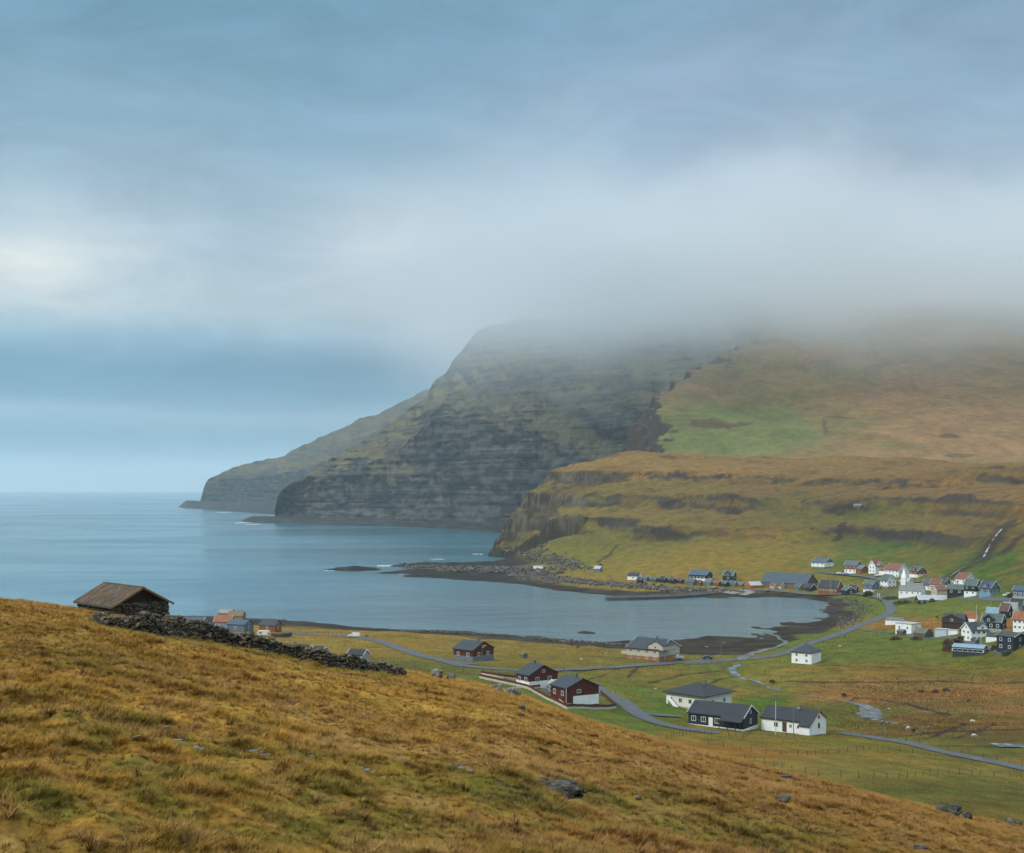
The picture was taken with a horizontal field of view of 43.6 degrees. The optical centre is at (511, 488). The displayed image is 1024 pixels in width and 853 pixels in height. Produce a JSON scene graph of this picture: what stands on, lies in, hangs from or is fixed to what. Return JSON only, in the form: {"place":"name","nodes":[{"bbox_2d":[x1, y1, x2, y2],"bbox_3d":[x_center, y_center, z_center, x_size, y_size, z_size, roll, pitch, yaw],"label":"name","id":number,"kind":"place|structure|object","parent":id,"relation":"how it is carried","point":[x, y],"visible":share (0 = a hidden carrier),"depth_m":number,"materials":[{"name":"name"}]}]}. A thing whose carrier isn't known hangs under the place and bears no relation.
{"place":"outdoors","nodes":[
{"label":"outdoors","id":0,"kind":"place"},
{"bbox_2d":[179,500,275,513],"bbox_3d":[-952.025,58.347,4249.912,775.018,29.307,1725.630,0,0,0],"label":"rock shelf","id":1,"kind":"object","parent":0,"point":[265,508],"visible":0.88,"depth_m":4066.33,"materials":[{"name":"stone"}]},
{"bbox_2d":[132,726,472,771],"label":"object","id":2,"kind":"structure","parent":0,"point":[309,755],"depth_m":23.85,"materials":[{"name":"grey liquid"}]},
{"bbox_2d":[200,389,429,503],"bbox_3d":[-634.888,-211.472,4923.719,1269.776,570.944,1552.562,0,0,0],"label":"headland","id":3,"kind":"structure","parent":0,"point":[267,480],"depth_m":4670.04,"materials":[{"name":"stone"}]},
{"bbox_2d":[242,516,498,531],"bbox_3d":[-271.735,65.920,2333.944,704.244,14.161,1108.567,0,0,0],"label":"rock shelf","id":4,"kind":"object","parent":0,"point":[325,521],"visible":0.48,"depth_m":2483.04,"materials":[{"name":"stone"}]},
{"bbox_2d":[0,492,830,646],"bbox_3d":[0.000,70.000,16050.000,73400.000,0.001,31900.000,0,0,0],"label":"sea water","id":5,"kind":"structure","parent":0,"point":[64,548],"depth_m":1010.08,"materials":[{"name":"liquid"}]},
{"bbox_2d":[605,590,717,600],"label":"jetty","id":6,"kind":"object","parent":5,"relation":"in","point":[658,596],"visible":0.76,"depth_m":811.84,"materials":[{"name":"stone"}]},
{"bbox_2d":[0,507,1023,852],"bbox_3d":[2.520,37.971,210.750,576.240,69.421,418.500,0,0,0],"label":"hillside","id":7,"kind":"structure","parent":0,"point":[10,830],"depth_m":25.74,"materials":[{"name":"plant"}]},
{"bbox_2d":[73,582,173,616],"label":"stone barn","id":8,"kind":"structure","parent":7,"relation":"on","point":[121,599],"depth_m":101.07,"materials":[{"name":"brown wood"}]},
{"bbox_2d":[90,611,406,676],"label":"stone wall","id":9,"kind":"structure","parent":7,"relation":"on","point":[159,625],"depth_m":70.39,"materials":[{"name":"stone"}]},
{"bbox_2d":[431,668,442,677],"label":"rock","id":10,"kind":"object","parent":7,"relation":"on","point":[436,672],"visible":0.6,"depth_m":99.42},
{"bbox_2d":[491,684,502,691],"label":"rock","id":11,"kind":"object","parent":7,"relation":"on","point":[497,686],"visible":0.52,"depth_m":98.18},
{"bbox_2d":[505,687,520,696],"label":"rock","id":12,"kind":"object","parent":7,"relation":"on","point":[514,691],"visible":0.55,"depth_m":95.00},
{"bbox_2d":[542,778,586,800],"bbox_3d":[1.189,7.046,29.575,1.097,0.645,0.993,6,0,0],"label":"rock","id":13,"kind":"object","parent":7,"relation":"on","point":[570,788],"visible":0.66,"depth_m":29.28,"materials":[{"name":"stone"}]},
{"bbox_2d":[775,794,790,802],"bbox_3d":[8.754,10.002,41.262,0.534,0.260,0.452,-7,-3,21],"label":"rock","id":14,"kind":"object","parent":7,"relation":"on","point":[785,798],"visible":0.87,"depth_m":41.09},
{"bbox_2d":[779,774,793,779],"bbox_3d":[13.416,14.160,62.630,0.672,0.330,0.782,0,-7,-16],"label":"rock","id":15,"kind":"object","parent":7,"relation":"on","point":[785,776],"visible":0.59,"depth_m":62.42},
{"bbox_2d":[913,844,927,848],"bbox_3d":[11.086,9.758,34.759,0.418,0.194,0.322,11,-4,-22],"label":"rock","id":16,"kind":"object","parent":7,"relation":"on","point":[919,846],"visible":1,"depth_m":34.65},
{"bbox_2d":[935,803,962,815],"bbox_3d":[20.840,15.394,61.033,1.474,0.543,1.183,-7,3,-32],"label":"rock","id":17,"kind":"object","parent":7,"relation":"on","point":[956,809],"visible":0.78,"depth_m":60.77,"materials":[{"name":"stone"}]},
{"bbox_2d":[962,812,972,819],"bbox_3d":[20.899,15.048,58.779,0.480,0.377,0.583,0,5,5],"label":"rock","id":18,"kind":"object","parent":7,"relation":"on","point":[966,815],"visible":0.82,"depth_m":58.62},
{"bbox_2d":[1003,818,1021,825],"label":"rock","id":19,"kind":"object","parent":7,"relation":"on","point":[1011,821],"visible":0.46,"depth_m":67.88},
{"bbox_2d":[0,0,1023,491],"label":"sky","id":20,"kind":"structure","parent":0,"point":[234,233],"materials":[{"name":"blue"}]},
{"bbox_2d":[275,295,766,532],"bbox_3d":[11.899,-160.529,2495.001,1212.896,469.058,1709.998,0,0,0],"label":"headland","id":21,"kind":"structure","parent":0,"point":[493,426],"depth_m":2422.36,"materials":[{"name":"stone"}]},
{"bbox_2d":[282,588,895,670],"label":"road","id":22,"kind":"structure","parent":0,"point":[890,607],"depth_m":510.88,"materials":[{"name":"asphalt"}]},
{"bbox_2d":[182,450,1023,825],"bbox_3d":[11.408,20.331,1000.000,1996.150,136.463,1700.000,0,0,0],"label":"valley ground","id":23,"kind":"structure","parent":0,"point":[618,516],"depth_m":828.27,"materials":[{"name":"plant"}]},
{"bbox_2d":[185,617,206,620],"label":"house","id":24,"kind":"structure","parent":23,"relation":"on","point":[200,618],"depth_m":629.70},
{"bbox_2d":[213,615,234,627],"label":"house","id":25,"kind":"structure","parent":23,"relation":"on","point":[220,620],"depth_m":602.98,"materials":[{"name":"orange"}]},
{"bbox_2d":[218,609,232,614],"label":"house","id":26,"kind":"structure","parent":23,"relation":"on","point":[223,611],"depth_m":710.88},
{"bbox_2d":[227,609,245,619],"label":"house","id":27,"kind":"structure","parent":23,"relation":"on","point":[239,614],"depth_m":676.68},
{"bbox_2d":[226,619,253,631],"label":"building","id":28,"kind":"structure","parent":23,"relation":"on","point":[237,625],"depth_m":590.21,"materials":[{"name":"blue"}]},
{"bbox_2d":[257,630,269,635],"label":"caravan","id":29,"kind":"object","parent":23,"relation":"on","point":[263,632],"visible":0.98,"depth_m":553.21,"materials":[{"name":"grey"}]},
{"bbox_2d":[258,619,281,631],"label":"house","id":30,"kind":"structure","parent":23,"relation":"on","point":[273,625],"depth_m":588.21,"materials":[{"name":"brown"}]},
{"bbox_2d":[271,632,291,637],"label":"board fence","id":31,"kind":"object","parent":23,"relation":"on","point":[275,635],"visible":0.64,"depth_m":543.56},
{"bbox_2d":[347,649,370,661],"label":"house","id":32,"kind":"structure","parent":23,"relation":"on","point":[363,653],"depth_m":373.81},
{"bbox_2d":[452,638,494,661],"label":"house","id":33,"kind":"structure","parent":23,"relation":"on","point":[469,650],"depth_m":428.54,"materials":[{"name":"red"}]},
{"bbox_2d":[481,671,515,679],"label":"garden wall","id":34,"kind":"structure","parent":23,"relation":"on","point":[499,675],"depth_m":350.26,"materials":[{"name":"concrete"}]},
{"bbox_2d":[515,659,558,688],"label":"house","id":35,"kind":"structure","parent":23,"relation":"on","point":[533,673],"depth_m":333.67,"materials":[{"name":"grey"}]},
{"bbox_2d":[479,674,615,709],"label":"garden wall","id":36,"kind":"structure","parent":23,"relation":"on","point":[563,704],"depth_m":311.54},
{"bbox_2d":[529,684,566,706],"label":"garden wall","id":37,"kind":"structure","parent":23,"relation":"on","point":[538,686],"depth_m":327.46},
{"bbox_2d":[549,673,599,704],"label":"house","id":38,"kind":"structure","parent":23,"relation":"on","point":[575,689],"depth_m":309.92,"materials":[{"name":"red"}]},
{"bbox_2d":[600,690,615,703],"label":"board fence","id":39,"kind":"object","parent":23,"relation":"on","point":[605,695],"visible":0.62,"depth_m":333.77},
{"bbox_2d":[387,514,877,645],"bbox_3d":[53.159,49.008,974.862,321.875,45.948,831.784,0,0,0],"label":"shore boulders","id":40,"kind":"object","parent":23,"relation":"on","point":[524,573],"visible":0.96,"depth_m":972.28,"materials":[{"name":"stone"}]},
{"bbox_2d":[627,572,641,579],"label":"house","id":41,"kind":"structure","parent":23,"relation":"on","point":[632,576],"depth_m":908.48,"materials":[{"name":"grey"}]},
{"bbox_2d":[557,661,713,672],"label":"fence","id":42,"kind":"object","parent":23,"relation":"on","point":[635,667],"visible":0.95,"depth_m":442.87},
{"bbox_2d":[621,636,680,661],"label":"house","id":43,"kind":"structure","parent":23,"relation":"on","point":[656,649],"depth_m":484.02,"materials":[{"name":"grey"}]},
{"bbox_2d":[649,576,658,582],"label":"boathouse","id":44,"kind":"object","parent":23,"relation":"on","point":[655,579],"visible":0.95,"depth_m":892.49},
{"bbox_2d":[658,576,667,582],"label":"boathouse","id":45,"kind":"object","parent":23,"relation":"on","point":[663,579],"visible":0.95,"depth_m":888.16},
{"bbox_2d":[668,577,676,583],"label":"boathouse","id":46,"kind":"object","parent":23,"relation":"on","point":[672,580],"visible":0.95,"depth_m":885.12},
{"bbox_2d":[686,578,697,584],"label":"boathouse","id":47,"kind":"object","parent":23,"relation":"on","point":[691,581],"visible":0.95,"depth_m":878.94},
{"bbox_2d":[662,680,735,708],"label":"house","id":48,"kind":"structure","parent":23,"relation":"on","point":[684,696],"depth_m":343.21,"materials":[{"name":"grey"}]},
{"bbox_2d":[688,570,712,580],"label":"house","id":49,"kind":"structure","parent":23,"relation":"on","point":[702,575],"depth_m":898.14,"materials":[{"name":"blue"}]},
{"bbox_2d":[666,728,750,739],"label":"fence","id":50,"kind":"object","parent":23,"relation":"on","point":[702,732],"visible":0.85,"depth_m":284.75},
{"bbox_2d":[687,699,758,730],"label":"house","id":51,"kind":"structure","parent":23,"relation":"on","point":[734,716],"depth_m":311.71,"materials":[{"name":"grey"}]},
{"bbox_2d":[721,580,729,586],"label":"boathouse","id":52,"kind":"object","parent":23,"relation":"on","point":[725,583],"visible":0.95,"depth_m":870.04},
{"bbox_2d":[722,570,736,580],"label":"house","id":53,"kind":"structure","parent":23,"relation":"on","point":[728,575],"depth_m":891.45,"materials":[{"name":"grey"}]},
{"bbox_2d":[738,589,754,594],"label":"slipway","id":54,"kind":"structure","parent":23,"relation":"on","point":[747,592],"depth_m":838.57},
{"bbox_2d":[746,581,761,588],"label":"shed","id":55,"kind":"structure","parent":23,"relation":"on","point":[753,584],"depth_m":858.56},
{"bbox_2d":[761,572,817,589],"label":"warehouse","id":56,"kind":"structure","parent":23,"relation":"on","point":[790,580],"depth_m":853.79,"materials":[{"name":"metal"}]},
{"bbox_2d":[759,705,827,735],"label":"house","id":57,"kind":"structure","parent":23,"relation":"on","point":[808,722],"depth_m":307.73,"materials":[{"name":"grey"}]},
{"bbox_2d":[794,583,803,590],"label":"boathouse","id":58,"kind":"object","parent":23,"relation":"on","point":[798,587],"visible":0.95,"depth_m":842.16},
{"bbox_2d":[790,642,821,663],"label":"house","id":59,"kind":"structure","parent":23,"relation":"on","point":[805,653],"depth_m":476.27,"materials":[{"name":"grey"}]},
{"bbox_2d":[805,583,816,591],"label":"boathouse","id":60,"kind":"object","parent":23,"relation":"on","point":[810,587],"visible":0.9,"depth_m":837.30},
{"bbox_2d":[708,741,927,755],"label":"fence","id":61,"kind":"object","parent":23,"relation":"on","point":[816,749],"visible":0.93,"depth_m":263.19,"materials":[{"name":"wood"}]},
{"bbox_2d":[810,557,833,568],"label":"house","id":62,"kind":"structure","parent":23,"relation":"on","point":[819,563],"depth_m":911.89,"materials":[{"name":"grey"}]},
{"bbox_2d":[817,580,843,595],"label":"house","id":63,"kind":"structure","parent":23,"relation":"on","point":[825,587],"depth_m":817.27,"materials":[{"name":"brown"}]},
{"bbox_2d":[841,586,856,594],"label":"house","id":64,"kind":"structure","parent":23,"relation":"on","point":[846,590],"depth_m":800.68,"materials":[{"name":"grey"}]},
{"bbox_2d":[844,559,861,573],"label":"house","id":65,"kind":"structure","parent":23,"relation":"on","point":[850,566],"depth_m":863.83,"materials":[{"name":"grey"}]},
{"bbox_2d":[855,565,867,573],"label":"annex","id":66,"kind":"object","parent":23,"relation":"on","point":[860,569],"visible":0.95,"depth_m":856.80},
{"bbox_2d":[862,578,879,591],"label":"house","id":67,"kind":"structure","parent":23,"relation":"on","point":[872,585],"depth_m":795.03,"materials":[{"name":"grey"}]},
{"bbox_2d":[867,559,882,573],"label":"house","id":68,"kind":"structure","parent":23,"relation":"on","point":[873,566],"depth_m":846.82,"materials":[{"name":"grey"}]},
{"bbox_2d":[747,754,1021,777],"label":"fence","id":69,"kind":"object","parent":23,"relation":"on","point":[879,773],"visible":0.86,"depth_m":231.35,"materials":[{"name":"wood"}]},
{"bbox_2d":[880,574,897,588],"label":"house","id":70,"kind":"structure","parent":23,"relation":"on","point":[887,581],"depth_m":793.07,"materials":[{"name":"grey"}]},
{"bbox_2d":[885,617,904,624],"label":"shed","id":71,"kind":"structure","parent":23,"relation":"on","point":[890,620],"depth_m":615.80,"materials":[{"name":"paint"}]},
{"bbox_2d":[883,563,909,577],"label":"house","id":72,"kind":"structure","parent":23,"relation":"on","point":[895,570],"depth_m":820.17,"materials":[{"name":"grey"}]},
{"bbox_2d":[770,674,1022,680],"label":"fence","id":73,"kind":"object","parent":23,"relation":"on","point":[896,677],"visible":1,"depth_m":442.05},
{"bbox_2d":[893,599,913,603],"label":"bush","id":74,"kind":"object","parent":23,"relation":"on","point":[902,601],"visible":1,"depth_m":709.06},
{"bbox_2d":[895,621,920,633],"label":"building","id":75,"kind":"structure","parent":23,"relation":"on","point":[909,627],"depth_m":569.80,"materials":[{"name":"grey"}]},
{"bbox_2d":[898,569,925,597],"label":"church","id":76,"kind":"structure","parent":23,"relation":"on","point":[905,589],"depth_m":732.65,"materials":[{"name":"grey"}]},
{"bbox_2d":[908,566,926,577],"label":"house","id":77,"kind":"structure","parent":23,"relation":"on","point":[918,571],"depth_m":807.20,"materials":[{"name":"brown"}]},
{"bbox_2d":[913,627,932,637],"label":"outbuilding","id":78,"kind":"structure","parent":23,"relation":"on","point":[923,632],"depth_m":539.20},
{"bbox_2d":[922,578,930,589],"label":"house","id":79,"kind":"structure","parent":23,"relation":"on","point":[926,581],"depth_m":763.00,"materials":[{"name":"grey"}]},
{"bbox_2d":[914,595,946,603],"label":"building","id":80,"kind":"structure","parent":23,"relation":"on","point":[921,599],"depth_m":702.32,"materials":[{"name":"grey"}]},
{"bbox_2d":[929,578,945,590],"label":"house","id":81,"kind":"structure","parent":23,"relation":"on","point":[936,582],"depth_m":754.45,"materials":[{"name":"red"}]},
{"bbox_2d":[930,586,946,594],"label":"house","id":82,"kind":"structure","parent":23,"relation":"on","point":[937,590],"depth_m":725.49,"materials":[{"name":"beige"}]},
{"bbox_2d":[857,730,1021,764],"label":"fence","id":83,"kind":"object","parent":23,"relation":"on","point":[941,746],"visible":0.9,"depth_m":295.38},
{"bbox_2d":[934,628,948,636],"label":"garage","id":84,"kind":"structure","parent":23,"relation":"on","point":[939,632],"depth_m":534.74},
{"bbox_2d":[941,644,952,650],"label":"bush","id":85,"kind":"object","parent":23,"relation":"on","point":[947,647],"visible":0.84,"depth_m":491.62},
{"bbox_2d":[947,629,958,634],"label":"building","id":86,"kind":"structure","parent":23,"relation":"on","point":[952,631],"depth_m":532.53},
{"bbox_2d":[941,611,968,631],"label":"house","id":87,"kind":"structure","parent":23,"relation":"on","point":[951,620],"depth_m":544.04,"materials":[{"name":"brown"}]},
{"bbox_2d":[947,584,963,598],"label":"outbuilding","id":88,"kind":"structure","parent":23,"relation":"on","point":[955,590],"depth_m":699.29,"materials":[{"name":"grey"}]},
{"bbox_2d":[949,638,963,644],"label":"bush","id":89,"kind":"object","parent":23,"relation":"on","point":[954,640],"visible":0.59,"depth_m":498.47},
{"bbox_2d":[954,572,976,583],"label":"house","id":90,"kind":"structure","parent":23,"relation":"on","point":[960,577],"depth_m":758.71,"materials":[{"name":"red"}]},
{"bbox_2d":[952,643,987,656],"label":"greenhouse","id":91,"kind":"object","parent":23,"relation":"on","point":[961,649],"visible":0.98,"depth_m":477.07,"materials":[{"name":"grey"}]},
{"bbox_2d":[964,611,977,621],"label":"house","id":92,"kind":"structure","parent":23,"relation":"on","point":[971,616],"depth_m":577.65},
{"bbox_2d":[963,578,980,596],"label":"house","id":93,"kind":"structure","parent":23,"relation":"on","point":[971,588],"depth_m":683.87,"materials":[{"name":"grey"}]},
{"bbox_2d":[960,621,987,640],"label":"house","id":94,"kind":"structure","parent":23,"relation":"on","point":[969,630],"depth_m":502.13,"materials":[{"name":"grey"}]},
{"bbox_2d":[970,637,979,643],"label":"hut","id":95,"kind":"object","parent":23,"relation":"on","point":[974,640],"visible":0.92,"depth_m":492.93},
{"bbox_2d":[978,580,1000,597],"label":"house","id":96,"kind":"structure","parent":23,"relation":"on","point":[988,588],"depth_m":663.01,"materials":[{"name":"blue"}]},
{"bbox_2d":[985,634,996,641],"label":"garage","id":97,"kind":"structure","parent":23,"relation":"on","point":[991,637],"depth_m":489.98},
{"bbox_2d":[985,607,999,613],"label":"house","id":98,"kind":"structure","parent":23,"relation":"on","point":[992,610],"depth_m":557.63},
{"bbox_2d":[980,612,1007,633],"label":"house","id":99,"kind":"structure","parent":23,"relation":"on","point":[993,622],"depth_m":505.62,"materials":[{"name":"grey"}]},
{"bbox_2d":[998,603,1012,618],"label":"house","id":100,"kind":"structure","parent":23,"relation":"on","point":[1006,609],"depth_m":551.84,"materials":[{"name":"grey"}]},
{"bbox_2d":[995,631,1023,651],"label":"building","id":101,"kind":"structure","parent":23,"relation":"on","point":[1011,641],"depth_m":468.74,"materials":[{"name":"grey"}]},
{"bbox_2d":[1003,602,1019,615],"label":"house","id":102,"kind":"structure","parent":23,"relation":"on","point":[1015,606],"depth_m":555.39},
{"bbox_2d":[1010,598,1023,610],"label":"house","id":103,"kind":"structure","parent":23,"relation":"on","point":[1020,603],"depth_m":562.23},
{"bbox_2d":[1011,611,1023,631],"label":"house","id":104,"kind":"structure","parent":23,"relation":"on","point":[1017,618],"depth_m":488.75,"materials":[{"name":"white"}]},
{"bbox_2d":[1012,585,1023,598],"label":"house","id":105,"kind":"structure","parent":23,"relation":"on","point":[1018,591],"depth_m":594.84,"materials":[{"name":"blue"}]},
{"bbox_2d":[596,683,718,732],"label":"road","id":106,"kind":"structure","parent":0,"point":[630,707],"depth_m":318.07,"materials":[{"name":"asphalt"}]},
{"bbox_2d":[645,712,680,716],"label":"road","id":107,"kind":"structure","parent":0,"point":[672,715],"depth_m":322.54,"materials":[{"name":"asphalt"}]},
{"bbox_2d":[685,661,729,663],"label":"driveway","id":108,"kind":"structure","parent":0,"point":[707,662],"depth_m":482.67,"materials":[{"name":"asphalt"}]},
{"bbox_2d":[736,633,787,659],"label":"stream","id":109,"kind":"structure","parent":0,"point":[743,657],"depth_m":539.36,"materials":[{"name":"liquid"}]},
{"bbox_2d":[627,283,1023,463],"bbox_3d":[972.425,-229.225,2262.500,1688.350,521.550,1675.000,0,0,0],"label":"mountain slope","id":110,"kind":"structure","parent":0,"point":[932,371],"depth_m":1824.93,"materials":[{"name":"green plant"}]},
{"bbox_2d":[728,664,932,726],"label":"stream","id":111,"kind":"structure","parent":0,"point":[732,671],"depth_m":429.19,"materials":[{"name":"liquid"}]},
{"bbox_2d":[856,707,885,718],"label":"stream","id":112,"kind":"structure","parent":0,"point":[870,712],"depth_m":367.20,"materials":[{"name":"liquid"}]},
{"bbox_2d":[821,572,922,581],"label":"road","id":113,"kind":"structure","parent":0,"point":[873,577],"depth_m":843.78,"materials":[{"name":"asphalt"}]},
{"bbox_2d":[839,731,1023,769],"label":"road","id":114,"kind":"structure","parent":0,"point":[935,749],"depth_m":288.91,"materials":[{"name":"asphalt"}]},
{"bbox_2d":[946,636,1000,654],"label":"driveway","id":115,"kind":"structure","parent":0,"point":[989,647],"depth_m":488.59,"materials":[{"name":"asphalt"}]},
{"bbox_2d":[957,597,1010,600],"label":"driveway","id":116,"kind":"structure","parent":0,"point":[990,599],"depth_m":647.58,"materials":[{"name":"asphalt"}]},
{"bbox_2d":[990,743,1023,746],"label":"stream","id":117,"kind":"structure","parent":0,"point":[1007,745],"depth_m":301.83,"materials":[{"name":"liquid"}]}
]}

